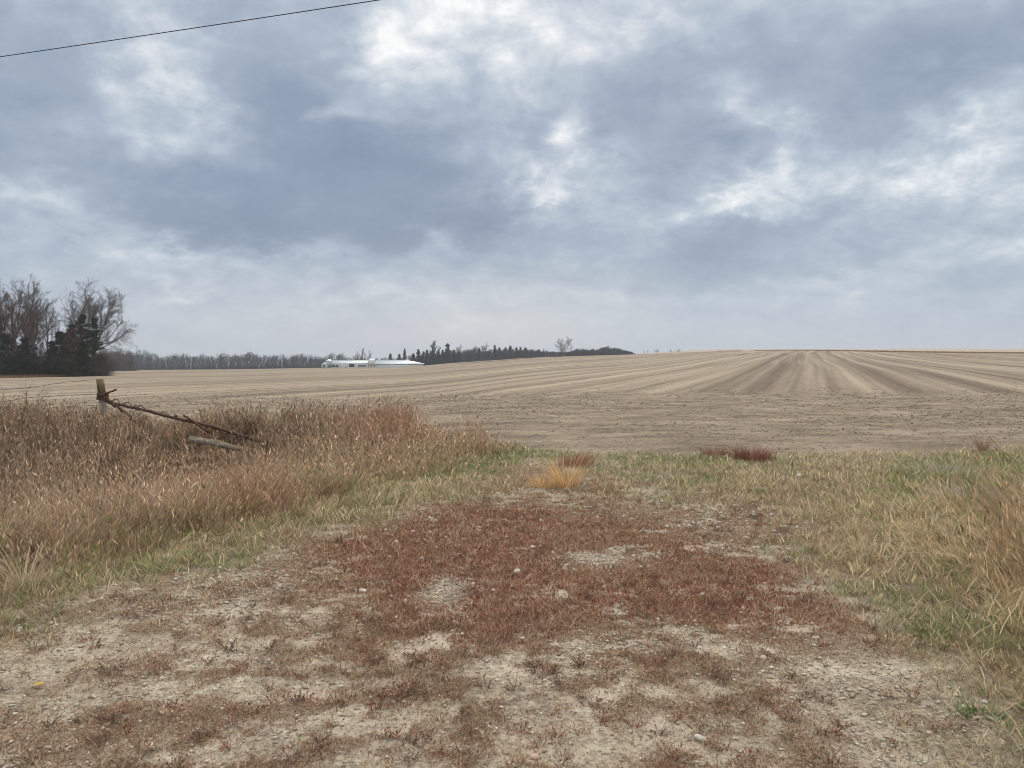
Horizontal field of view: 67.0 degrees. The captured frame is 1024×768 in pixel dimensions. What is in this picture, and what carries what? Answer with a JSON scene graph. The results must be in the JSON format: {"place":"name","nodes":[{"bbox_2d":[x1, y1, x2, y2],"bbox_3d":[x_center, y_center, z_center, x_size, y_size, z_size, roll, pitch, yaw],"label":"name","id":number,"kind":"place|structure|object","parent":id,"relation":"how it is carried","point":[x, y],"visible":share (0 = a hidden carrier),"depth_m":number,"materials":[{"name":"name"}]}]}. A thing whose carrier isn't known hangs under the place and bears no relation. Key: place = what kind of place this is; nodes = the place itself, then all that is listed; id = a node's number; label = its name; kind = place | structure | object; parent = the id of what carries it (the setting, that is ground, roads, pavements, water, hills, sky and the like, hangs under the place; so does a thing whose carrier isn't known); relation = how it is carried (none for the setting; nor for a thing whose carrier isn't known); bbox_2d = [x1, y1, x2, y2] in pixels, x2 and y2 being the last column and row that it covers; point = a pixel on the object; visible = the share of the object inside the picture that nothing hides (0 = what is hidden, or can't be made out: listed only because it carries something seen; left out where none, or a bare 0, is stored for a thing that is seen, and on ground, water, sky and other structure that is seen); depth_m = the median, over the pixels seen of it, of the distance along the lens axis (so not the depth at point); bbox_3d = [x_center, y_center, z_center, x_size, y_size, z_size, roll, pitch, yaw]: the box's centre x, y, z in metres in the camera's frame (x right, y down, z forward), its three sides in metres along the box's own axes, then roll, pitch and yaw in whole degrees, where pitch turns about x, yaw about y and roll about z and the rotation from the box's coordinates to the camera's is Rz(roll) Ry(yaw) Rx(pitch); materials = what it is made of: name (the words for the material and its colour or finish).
{"place":"outdoors","nodes":[
{"label":"outdoors","id":0,"kind":"place"},
{"bbox_2d":[0,374,73,377],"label":"rusty grass","id":1,"kind":"structure","parent":0,"point":[28,376],"depth_m":125.40,"materials":[{"name":"brown plant"}]},
{"bbox_2d":[0,0,378,56],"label":"power line","id":2,"kind":"object","parent":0,"point":[194,27],"visible":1,"depth_m":15.14,"materials":[{"name":"black metal"}]},
{"bbox_2d":[0,412,530,591],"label":"tall grass","id":3,"kind":"structure","parent":0,"point":[101,533],"depth_m":7.48,"materials":[{"name":"beige plant"}]},
{"bbox_2d":[0,349,1023,767],"bbox_3d":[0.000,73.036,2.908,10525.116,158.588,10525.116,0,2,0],"label":"ground","id":4,"kind":"structure","parent":0,"point":[772,371],"depth_m":5.22,"materials":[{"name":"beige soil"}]},
{"bbox_2d":[0,334,20,375],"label":"cedar tree","id":5,"kind":"object","parent":4,"relation":"on","point":[6,338],"visible":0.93,"depth_m":128.57,"materials":[{"name":"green plant"}]},
{"bbox_2d":[0,278,20,372],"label":"bare tree","id":6,"kind":"object","parent":4,"relation":"on","point":[6,307],"visible":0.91,"depth_m":133.02,"materials":[{"name":"brown plant"}]},
{"bbox_2d":[0,622,36,642],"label":"grass clump","id":7,"kind":"object","parent":4,"relation":"on","point":[9,636],"visible":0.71,"depth_m":4.31,"materials":[{"name":"beige plant"}]},
{"bbox_2d":[3,305,43,374],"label":"bare tree","id":8,"kind":"object","parent":4,"relation":"on","point":[26,329],"visible":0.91,"depth_m":131.51,"materials":[{"name":"brown plant"}]},
{"bbox_2d":[2,286,48,355],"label":"bare tree","id":9,"kind":"object","parent":4,"relation":"on","point":[14,304],"visible":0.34,"depth_m":143.29,"materials":[{"name":"brown plant"}]},
{"bbox_2d":[1,382,50,420],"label":"bare shrub","id":10,"kind":"object","parent":4,"relation":"on","point":[27,398],"visible":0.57,"depth_m":16.97,"materials":[{"name":"brown plant"}]},
{"bbox_2d":[13,336,41,374],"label":"cedar tree","id":11,"kind":"object","parent":4,"relation":"on","point":[26,345],"visible":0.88,"depth_m":129.58,"materials":[{"name":"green plant"}]},
{"bbox_2d":[1,273,60,361],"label":"bare tree","id":12,"kind":"object","parent":4,"relation":"on","point":[26,308],"visible":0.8,"depth_m":137.69,"materials":[{"name":"brown plant"}]},
{"bbox_2d":[19,298,64,351],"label":"bare tree","id":13,"kind":"object","parent":4,"relation":"on","point":[52,318],"visible":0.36,"depth_m":151.95,"materials":[{"name":"brown plant"}]},
{"bbox_2d":[29,319,59,368],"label":"bare tree","id":14,"kind":"object","parent":4,"relation":"on","point":[46,331],"visible":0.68,"depth_m":132.59,"materials":[{"name":"grey plant"}]},
{"bbox_2d":[0,533,90,594],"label":"grass clump","id":15,"kind":"object","parent":4,"relation":"on","point":[21,583],"visible":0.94,"depth_m":5.19,"materials":[{"name":"beige plant"}]},
{"bbox_2d":[38,340,65,375],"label":"cedar tree","id":16,"kind":"object","parent":4,"relation":"on","point":[52,350],"visible":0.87,"depth_m":130.56,"materials":[{"name":"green plant"}]},
{"bbox_2d":[3,379,107,417],"bbox_3d":[-10.851,0.856,17.081,4.482,1.984,0.177,0,2,12],"label":"wire fence","id":17,"kind":"object","parent":4,"relation":"on","point":[100,383],"visible":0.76,"depth_m":16.58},
{"bbox_2d":[43,331,71,374],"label":"cedar tree","id":18,"kind":"object","parent":4,"relation":"on","point":[59,337],"visible":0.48,"depth_m":132.27,"materials":[{"name":"black plant"}]},
{"bbox_2d":[0,337,121,376],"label":"undergrowth","id":19,"kind":"object","parent":4,"relation":"on","point":[106,369],"visible":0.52,"depth_m":130.68,"materials":[{"name":"black plant"}]},
{"bbox_2d":[59,324,86,372],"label":"cedar tree","id":20,"kind":"object","parent":4,"relation":"on","point":[73,326],"visible":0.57,"depth_m":131.45,"materials":[{"name":"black plant"}]},
{"bbox_2d":[56,325,93,376],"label":"bare tree","id":21,"kind":"object","parent":4,"relation":"on","point":[75,329],"visible":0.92,"depth_m":128.88,"materials":[{"name":"brown plant"}]},
{"bbox_2d":[63,293,91,339],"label":"bare tree","id":22,"kind":"object","parent":4,"relation":"on","point":[72,298],"visible":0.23,"depth_m":146.52,"materials":[{"name":"grey plant"}]},
{"bbox_2d":[56,339,99,376],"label":"cedar tree","id":23,"kind":"object","parent":4,"relation":"on","point":[83,344],"visible":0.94,"depth_m":129.28,"materials":[{"name":"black plant"}]},
{"bbox_2d":[70,314,99,375],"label":"cedar tree","id":24,"kind":"object","parent":4,"relation":"on","point":[80,322],"visible":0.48,"depth_m":133.46,"materials":[{"name":"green plant"}]},
{"bbox_2d":[51,277,138,375],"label":"bare tree","id":25,"kind":"object","parent":4,"relation":"on","point":[95,311],"visible":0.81,"depth_m":141.18,"materials":[{"name":"brown plant"}]},
{"bbox_2d":[88,317,107,375],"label":"cedar tree","id":26,"kind":"object","parent":4,"relation":"on","point":[94,332],"visible":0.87,"depth_m":134.70,"materials":[{"name":"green plant"}]},
{"bbox_2d":[96,348,138,370],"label":"treeline","id":27,"kind":"object","parent":4,"relation":"on","point":[128,363],"visible":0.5,"depth_m":341.63,"materials":[{"name":"grey plant"}]},
{"bbox_2d":[135,350,143,368],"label":"bare tree","id":28,"kind":"object","parent":4,"relation":"on","point":[138,363],"visible":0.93,"depth_m":497.58,"materials":[{"name":"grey plant"}]},
{"bbox_2d":[171,355,181,369],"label":"bare tree","id":29,"kind":"object","parent":4,"relation":"on","point":[173,358],"visible":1,"depth_m":502.80,"materials":[{"name":"grey plant"}]},
{"bbox_2d":[96,389,267,443],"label":"fallen gate","id":30,"kind":"structure","parent":4,"relation":"on","point":[104,397],"depth_m":15.36,"materials":[{"name":"metal"}]},
{"bbox_2d":[187,436,242,450],"bbox_3d":[-5.330,1.072,13.934,1.114,0.239,0.170,1,2,14],"label":"log","id":31,"kind":"object","parent":4,"relation":"on","point":[203,441],"visible":0.91,"depth_m":13.92,"materials":[{"name":"grey wood"}]},
{"bbox_2d":[217,354,224,368],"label":"bare tree","id":32,"kind":"object","parent":4,"relation":"on","point":[221,359],"visible":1,"depth_m":501.58,"materials":[{"name":"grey plant"}]},
{"bbox_2d":[123,349,327,369],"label":"treeline","id":33,"kind":"object","parent":4,"relation":"on","point":[235,362],"visible":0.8,"depth_m":517.92,"materials":[{"name":"grey plant"}]},
{"bbox_2d":[239,352,257,368],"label":"bare tree","id":34,"kind":"object","parent":4,"relation":"on","point":[246,357],"visible":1,"depth_m":498.03,"materials":[{"name":"grey plant"}]},
{"bbox_2d":[0,393,504,548],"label":"dead weeds","id":35,"kind":"object","parent":4,"relation":"on","point":[71,435],"visible":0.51,"depth_m":14.12,"materials":[{"name":"brown plant"}]},
{"bbox_2d":[294,355,304,367],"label":"bare tree","id":36,"kind":"object","parent":4,"relation":"on","point":[297,357],"visible":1,"depth_m":501.10,"materials":[{"name":"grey plant"}]},
{"bbox_2d":[321,362,327,367],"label":"shed","id":37,"kind":"structure","parent":4,"relation":"on","point":[324,365],"depth_m":439.94,"materials":[{"name":"metal"}]},
{"bbox_2d":[326,359,331,365],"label":"feed bin","id":38,"kind":"object","parent":4,"relation":"on","point":[329,361],"visible":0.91,"depth_m":442.62,"materials":[{"name":"metal"}]},
{"bbox_2d":[322,353,338,367],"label":"bare tree","id":39,"kind":"object","parent":4,"relation":"on","point":[330,356],"visible":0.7,"depth_m":542.04,"materials":[{"name":"grey plant"}]},
{"bbox_2d":[332,360,373,367],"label":"barn","id":40,"kind":"structure","parent":4,"relation":"on","point":[353,363],"depth_m":451.97,"materials":[{"name":"white metal"}]},
{"bbox_2d":[317,354,411,367],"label":"treeline","id":41,"kind":"object","parent":4,"relation":"on","point":[358,358],"visible":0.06,"depth_m":585.73,"materials":[{"name":"grey plant"}]},
{"bbox_2d":[375,360,424,366],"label":"barn","id":42,"kind":"structure","parent":4,"relation":"on","point":[393,363],"depth_m":450.05,"materials":[{"name":"white metal"}]},
{"bbox_2d":[402,348,406,359],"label":"spruce tree","id":43,"kind":"object","parent":4,"relation":"on","point":[404,357],"visible":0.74,"depth_m":519.19,"materials":[{"name":"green plant"}]},
{"bbox_2d":[410,353,417,361],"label":"spruce tree","id":44,"kind":"object","parent":4,"relation":"on","point":[413,356],"visible":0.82,"depth_m":477.04,"materials":[{"name":"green plant"}]},
{"bbox_2d":[414,349,420,361],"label":"spruce tree","id":45,"kind":"object","parent":4,"relation":"on","point":[418,353],"visible":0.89,"depth_m":478.57,"materials":[{"name":"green plant"}]},
{"bbox_2d":[420,351,425,364],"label":"spruce tree","id":46,"kind":"object","parent":4,"relation":"on","point":[422,358],"visible":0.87,"depth_m":477.01,"materials":[{"name":"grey plant"}]},
{"bbox_2d":[424,350,428,364],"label":"spruce tree","id":47,"kind":"object","parent":4,"relation":"on","point":[426,357],"visible":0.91,"depth_m":475.25,"materials":[{"name":"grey plant"}]},
{"bbox_2d":[426,350,438,364],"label":"spruce tree","id":48,"kind":"object","parent":4,"relation":"on","point":[432,361],"visible":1,"depth_m":461.24,"materials":[{"name":"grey plant"}]},
{"bbox_2d":[429,340,437,358],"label":"bare tree","id":49,"kind":"object","parent":4,"relation":"on","point":[433,344],"visible":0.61,"depth_m":465.54,"materials":[{"name":"grey plant"}]},
{"bbox_2d":[435,351,443,363],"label":"spruce tree","id":50,"kind":"object","parent":4,"relation":"on","point":[438,357],"visible":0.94,"depth_m":469.21,"materials":[{"name":"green plant"}]},
{"bbox_2d":[441,350,445,363],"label":"spruce tree","id":51,"kind":"object","parent":4,"relation":"on","point":[442,356],"visible":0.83,"depth_m":477.13,"materials":[{"name":"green plant"}]},
{"bbox_2d":[444,343,451,362],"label":"spruce tree","id":52,"kind":"object","parent":4,"relation":"on","point":[447,353],"visible":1,"depth_m":474.40,"materials":[{"name":"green plant"}]},
{"bbox_2d":[451,350,458,362],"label":"spruce tree","id":53,"kind":"object","parent":4,"relation":"on","point":[454,357],"visible":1,"depth_m":477.13,"materials":[{"name":"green plant"}]},
{"bbox_2d":[454,351,461,362],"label":"spruce tree","id":54,"kind":"object","parent":4,"relation":"on","point":[458,355],"visible":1,"depth_m":477.32,"materials":[{"name":"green plant"}]},
{"bbox_2d":[493,345,496,358],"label":"spruce tree","id":55,"kind":"object","parent":4,"relation":"on","point":[494,351],"visible":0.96,"depth_m":489.05,"materials":[{"name":"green plant"}]},
{"bbox_2d":[428,348,569,363],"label":"treeline","id":56,"kind":"object","parent":4,"relation":"on","point":[469,356],"visible":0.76,"depth_m":482.94,"materials":[{"name":"plant"}]},
{"bbox_2d":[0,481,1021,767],"bbox_3d":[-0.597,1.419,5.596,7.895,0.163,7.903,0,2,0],"label":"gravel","id":57,"kind":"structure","parent":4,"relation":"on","point":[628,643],"depth_m":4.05,"materials":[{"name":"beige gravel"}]},
{"bbox_2d":[0,455,1023,767],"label":"red ground cover","id":58,"kind":"object","parent":4,"relation":"on","point":[610,541],"visible":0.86,"depth_m":4.96,"materials":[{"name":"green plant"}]},
{"bbox_2d":[0,479,1023,767],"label":"dried sprigs","id":59,"kind":"object","parent":4,"relation":"on","point":[430,693],"visible":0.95,"depth_m":4.04,"materials":[{"name":"red plant"}]},
{"bbox_2d":[0,372,1023,455],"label":"crop residue","id":60,"kind":"object","parent":4,"relation":"on","point":[784,398],"visible":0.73,"depth_m":19.66,"materials":[{"name":"beige plant"}]},
{"bbox_2d":[2,377,1023,455],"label":"soil clods","id":61,"kind":"object","parent":4,"relation":"on","point":[844,394],"visible":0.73,"depth_m":23.30,"materials":[{"name":"brown soil"}]},
{"bbox_2d":[529,753,539,759],"bbox_3d":[0.089,1.478,3.070,0.048,0.020,0.034,2,-3,31],"label":"stone","id":62,"kind":"object","parent":4,"relation":"on","point":[537,756],"visible":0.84,"depth_m":3.06,"materials":[{"name":"beige stone"}]},
{"bbox_2d":[521,471,572,489],"bbox_3d":[0.372,1.135,9.198,0.719,0.225,0.660,-1,2,-21],"label":"grass tuft","id":63,"kind":"object","parent":4,"relation":"on","point":[542,484],"visible":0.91,"depth_m":9.20,"materials":[{"name":"beige plant"}]},
{"bbox_2d":[555,337,571,355],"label":"bare tree","id":64,"kind":"object","parent":4,"relation":"on","point":[567,343],"visible":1,"depth_m":469.30,"materials":[{"name":"grey plant"}]},
{"bbox_2d":[534,454,602,488],"bbox_3d":[0.656,1.013,9.317,0.958,0.464,1.026,0,2,-8],"label":"grass tuft","id":65,"kind":"object","parent":4,"relation":"on","point":[562,483],"visible":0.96,"depth_m":9.22,"materials":[{"name":"plant"}]},
{"bbox_2d":[550,447,603,467],"bbox_3d":[0.919,1.044,11.025,0.878,0.263,0.807,-2,3,-42],"label":"weed clump","id":66,"kind":"object","parent":4,"relation":"on","point":[568,462],"visible":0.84,"depth_m":10.99,"materials":[{"name":"brown plant"}]},
{"bbox_2d":[567,347,634,355],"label":"treeline","id":67,"kind":"object","parent":4,"relation":"on","point":[592,352],"visible":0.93,"depth_m":470.44,"materials":[{"name":"plant"}]},
{"bbox_2d":[587,481,623,492],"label":"weed clump","id":68,"kind":"object","parent":4,"relation":"on","point":[606,490],"visible":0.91,"depth_m":8.94,"materials":[{"name":"brown plant"}]},
{"bbox_2d":[693,734,706,741],"bbox_3d":[0.783,1.471,3.217,0.055,0.023,0.041,17,1,6],"label":"stone","id":69,"kind":"object","parent":4,"relation":"on","point":[698,736],"visible":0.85,"depth_m":3.21,"materials":[{"name":"white stone"}]},
{"bbox_2d":[697,444,734,457],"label":"weed clump","id":70,"kind":"object","parent":4,"relation":"on","point":[715,452],"visible":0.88,"depth_m":12.05,"materials":[{"name":"brown plant"}]},
{"bbox_2d":[457,349,1023,363],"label":"fence row grass","id":71,"kind":"structure","parent":4,"relation":"on","point":[850,350],"depth_m":266.55,"materials":[{"name":"brown plant"}]},
{"bbox_2d":[725,442,779,461],"bbox_3d":[3.645,1.028,11.627,0.945,0.265,0.862,-1,3,-32],"label":"weed clump","id":72,"kind":"object","parent":4,"relation":"on","point":[755,456],"visible":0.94,"depth_m":11.59,"materials":[{"name":"red plant"}]},
{"bbox_2d":[811,455,1023,752],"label":"matted grass","id":73,"kind":"structure","parent":4,"relation":"on","point":[922,503],"depth_m":6.73,"materials":[{"name":"beige plant"}]},
{"bbox_2d":[896,616,967,641],"bbox_3d":[2.392,1.393,4.410,0.463,0.102,0.462,1,2,17],"label":"weed clump","id":74,"kind":"object","parent":4,"relation":"on","point":[939,630],"visible":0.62,"depth_m":4.43,"materials":[{"name":"brown plant"}]},
{"bbox_2d":[900,458,989,475],"bbox_3d":[5.797,1.105,10.363,1.332,0.221,1.084,0,2,0],"label":"weed clump","id":75,"kind":"object","parent":4,"relation":"on","point":[937,465],"visible":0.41,"depth_m":10.38,"materials":[{"name":"beige plant"}]},
{"bbox_2d":[900,412,1023,764],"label":"tan grass","id":76,"kind":"structure","parent":4,"relation":"on","point":[1017,516],"depth_m":5.89,"materials":[{"name":"beige plant"}]},
{"bbox_2d":[936,481,1011,500],"bbox_3d":[5.114,1.191,8.646,1.012,0.213,0.948,2,3,37],"label":"weed clump","id":77,"kind":"object","parent":4,"relation":"on","point":[966,490],"visible":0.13,"depth_m":8.69,"materials":[{"name":"brown plant"}]},
{"bbox_2d":[948,701,1014,728],"bbox_3d":[2.061,1.449,3.413,0.271,0.067,0.312,1,3,25],"label":"weed clump","id":78,"kind":"object","parent":4,"relation":"on","point":[973,710],"visible":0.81,"depth_m":3.44,"materials":[{"name":"brown plant"}]},
{"bbox_2d":[969,435,996,450],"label":"weed clump","id":79,"kind":"object","parent":4,"relation":"on","point":[981,444],"visible":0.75,"depth_m":12.65,"materials":[{"name":"brown plant"}]},
{"bbox_2d":[0,440,1023,767],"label":"short grass","id":80,"kind":"structure","parent":0,"point":[740,470],"depth_m":6.92,"materials":[{"name":"plant"}]},
{"bbox_2d":[0,0,1023,368],"label":"sky","id":81,"kind":"structure","parent":0,"point":[383,178],"materials":[{"name":"grey"}]}
]}

